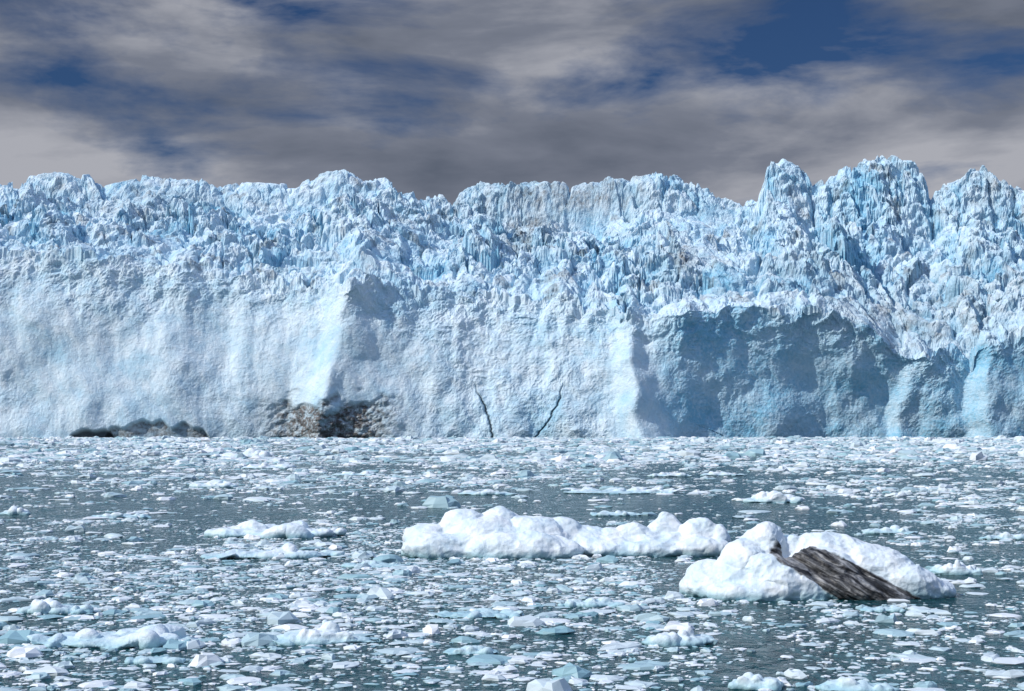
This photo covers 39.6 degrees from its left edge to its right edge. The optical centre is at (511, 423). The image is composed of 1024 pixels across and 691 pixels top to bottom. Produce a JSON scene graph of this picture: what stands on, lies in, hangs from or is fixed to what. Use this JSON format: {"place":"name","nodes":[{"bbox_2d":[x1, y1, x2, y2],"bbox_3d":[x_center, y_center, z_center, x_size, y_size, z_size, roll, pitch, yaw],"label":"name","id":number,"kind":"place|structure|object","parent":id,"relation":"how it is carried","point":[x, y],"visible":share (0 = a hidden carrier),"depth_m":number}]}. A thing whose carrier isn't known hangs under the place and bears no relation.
{"place":"outdoors","nodes":[
{"label":"outdoors","id":0,"kind":"place"},
{"bbox_2d":[0,155,1023,437],"bbox_3d":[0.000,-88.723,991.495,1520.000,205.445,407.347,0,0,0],"label":"glacier","id":1,"kind":"object","parent":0,"point":[882,295],"visible":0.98,"depth_m":841.54},
{"bbox_2d":[0,437,1023,690],"bbox_3d":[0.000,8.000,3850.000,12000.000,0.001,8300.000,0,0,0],"label":"sea water","id":2,"kind":"structure","parent":0,"point":[764,659],"depth_m":76.62},
{"bbox_2d":[0,506,30,514],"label":"ice floe","id":3,"kind":"object","parent":2,"relation":"on","point":[14,510],"visible":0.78,"depth_m":124.93},
{"bbox_2d":[16,598,93,613],"bbox_3d":[-19.357,7.825,60.353,3.223,0.878,1.384,0,0,0],"label":"ice floe","id":4,"kind":"object","parent":2,"relation":"on","point":[48,606],"visible":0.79,"depth_m":59.91},
{"bbox_2d":[27,623,197,648],"bbox_3d":[-14.427,7.813,51.778,6.179,1.034,2.782,0,0,0],"label":"ice floe","id":5,"kind":"object","parent":2,"relation":"on","point":[153,636],"visible":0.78,"depth_m":51.06},
{"bbox_2d":[90,512,151,517],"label":"ice floe","id":6,"kind":"object","parent":2,"relation":"on","point":[118,514],"visible":0.77,"depth_m":121.04},
{"bbox_2d":[124,655,185,663],"bbox_3d":[-12.007,7.955,47.725,2.079,0.366,0.960,0,0,0],"label":"ice floe","id":7,"kind":"object","parent":2,"relation":"on","point":[140,659],"visible":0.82,"depth_m":47.42},
{"bbox_2d":[189,479,237,487],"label":"ice floe","id":8,"kind":"object","parent":2,"relation":"on","point":[218,482],"visible":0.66,"depth_m":178.08},
{"bbox_2d":[212,448,271,457],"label":"ice floe","id":9,"kind":"object","parent":2,"relation":"on","point":[249,452],"visible":0.52,"depth_m":335.02},
{"bbox_2d":[241,463,296,468],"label":"ice floe","id":10,"kind":"object","parent":2,"relation":"on","point":[267,466],"visible":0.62,"depth_m":253.23},
{"bbox_2d":[201,542,344,558],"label":"ice floe","id":11,"kind":"object","parent":2,"relation":"on","point":[289,550],"visible":0.74,"depth_m":84.59},
{"bbox_2d":[204,520,346,538],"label":"ice floe","id":12,"kind":"object","parent":2,"relation":"on","point":[300,529],"visible":0.66,"depth_m":100.25},
{"bbox_2d":[273,619,379,645],"bbox_3d":[-7.028,7.781,52.194,4.453,1.120,1.726,0,0,0],"label":"ice floe","id":13,"kind":"object","parent":2,"relation":"on","point":[327,632],"visible":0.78,"depth_m":51.72},
{"bbox_2d":[331,471,380,475],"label":"ice floe","id":14,"kind":"object","parent":2,"relation":"on","point":[363,473],"visible":0.59,"depth_m":219.24},
{"bbox_2d":[341,560,405,567],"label":"ice floe","id":15,"kind":"object","parent":2,"relation":"on","point":[373,564],"visible":0.7,"depth_m":79.49},
{"bbox_2d":[443,645,498,654],"bbox_3d":[-1.430,7.903,49.598,1.985,0.397,0.934,0,0,0],"label":"ice floe","id":16,"kind":"object","parent":2,"relation":"on","point":[470,649],"visible":0.91,"depth_m":49.30},
{"bbox_2d":[434,608,523,618],"bbox_3d":[-1.390,7.956,59.271,3.830,0.468,1.791,0,0,0],"label":"ice floe","id":17,"kind":"object","parent":2,"relation":"on","point":[487,613],"visible":0.87,"depth_m":58.98},
{"bbox_2d":[457,489,516,494],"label":"ice floe","id":18,"kind":"object","parent":2,"relation":"on","point":[484,492],"visible":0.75,"depth_m":160.35},
{"bbox_2d":[0,435,1023,690],"bbox_3d":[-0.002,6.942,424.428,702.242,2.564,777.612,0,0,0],"label":"brash ice","id":19,"kind":"structure","parent":2,"relation":"on","point":[586,451],"depth_m":80.84},
{"bbox_2d":[401,506,730,558],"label":"iceberg","id":20,"kind":"object","parent":2,"relation":"on","point":[500,532],"visible":0.73,"depth_m":85.85},
{"bbox_2d":[558,597,624,607],"bbox_3d":[3.479,7.886,62.598,2.961,0.518,1.248,0,0,0],"label":"ice floe","id":21,"kind":"object","parent":2,"relation":"on","point":[598,602],"visible":0.91,"depth_m":62.17},
{"bbox_2d":[590,510,642,515],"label":"ice floe","id":22,"kind":"object","parent":2,"relation":"on","point":[615,513],"visible":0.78,"depth_m":123.89},
{"bbox_2d":[563,486,685,493],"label":"ice floe","id":23,"kind":"object","parent":2,"relation":"on","point":[633,490],"visible":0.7,"depth_m":163.46},
{"bbox_2d":[647,472,691,476],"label":"ice floe","id":24,"kind":"object","parent":2,"relation":"on","point":[667,474],"visible":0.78,"depth_m":214.78},
{"bbox_2d":[641,625,717,646],"bbox_3d":[6.109,7.816,51.770,2.749,0.938,1.395,0,0,-11],"label":"ice floe","id":25,"kind":"object","parent":2,"relation":"on","point":[684,636],"visible":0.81,"depth_m":51.25},
{"bbox_2d":[700,471,746,475],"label":"ice floe","id":26,"kind":"object","parent":2,"relation":"on","point":[712,473],"visible":0.7,"depth_m":218.95},
{"bbox_2d":[728,672,783,690],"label":"ice floe","id":27,"kind":"object","parent":2,"relation":"on","point":[748,681],"visible":0.94,"depth_m":42.87},
{"bbox_2d":[743,490,802,502],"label":"ice floe","id":28,"kind":"object","parent":2,"relation":"on","point":[773,496],"visible":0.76,"depth_m":144.32},
{"bbox_2d":[679,521,955,600],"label":"iceberg","id":29,"kind":"object","parent":2,"relation":"on","point":[766,561],"visible":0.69,"depth_m":65.19},
{"bbox_2d":[815,676,900,690],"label":"ice floe","id":30,"kind":"object","parent":2,"relation":"on","point":[842,683],"visible":1,"depth_m":42.51},
{"bbox_2d":[858,605,905,611],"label":"ice floe","id":31,"kind":"object","parent":2,"relation":"on","point":[892,608],"visible":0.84,"depth_m":60.54},
{"bbox_2d":[861,525,917,533],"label":"ice floe","id":32,"kind":"object","parent":2,"relation":"on","point":[894,529],"visible":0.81,"depth_m":103.72},
{"bbox_2d":[927,559,982,574],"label":"ice floe","id":33,"kind":"object","parent":2,"relation":"on","point":[957,567],"visible":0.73,"depth_m":75.41},
{"bbox_2d":[979,532,1023,539],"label":"ice floe","id":34,"kind":"object","parent":2,"relation":"on","point":[1004,535],"visible":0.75,"depth_m":98.23},
{"bbox_2d":[0,0,1023,205],"label":"sky","id":35,"kind":"structure","parent":0,"point":[430,98]}
]}

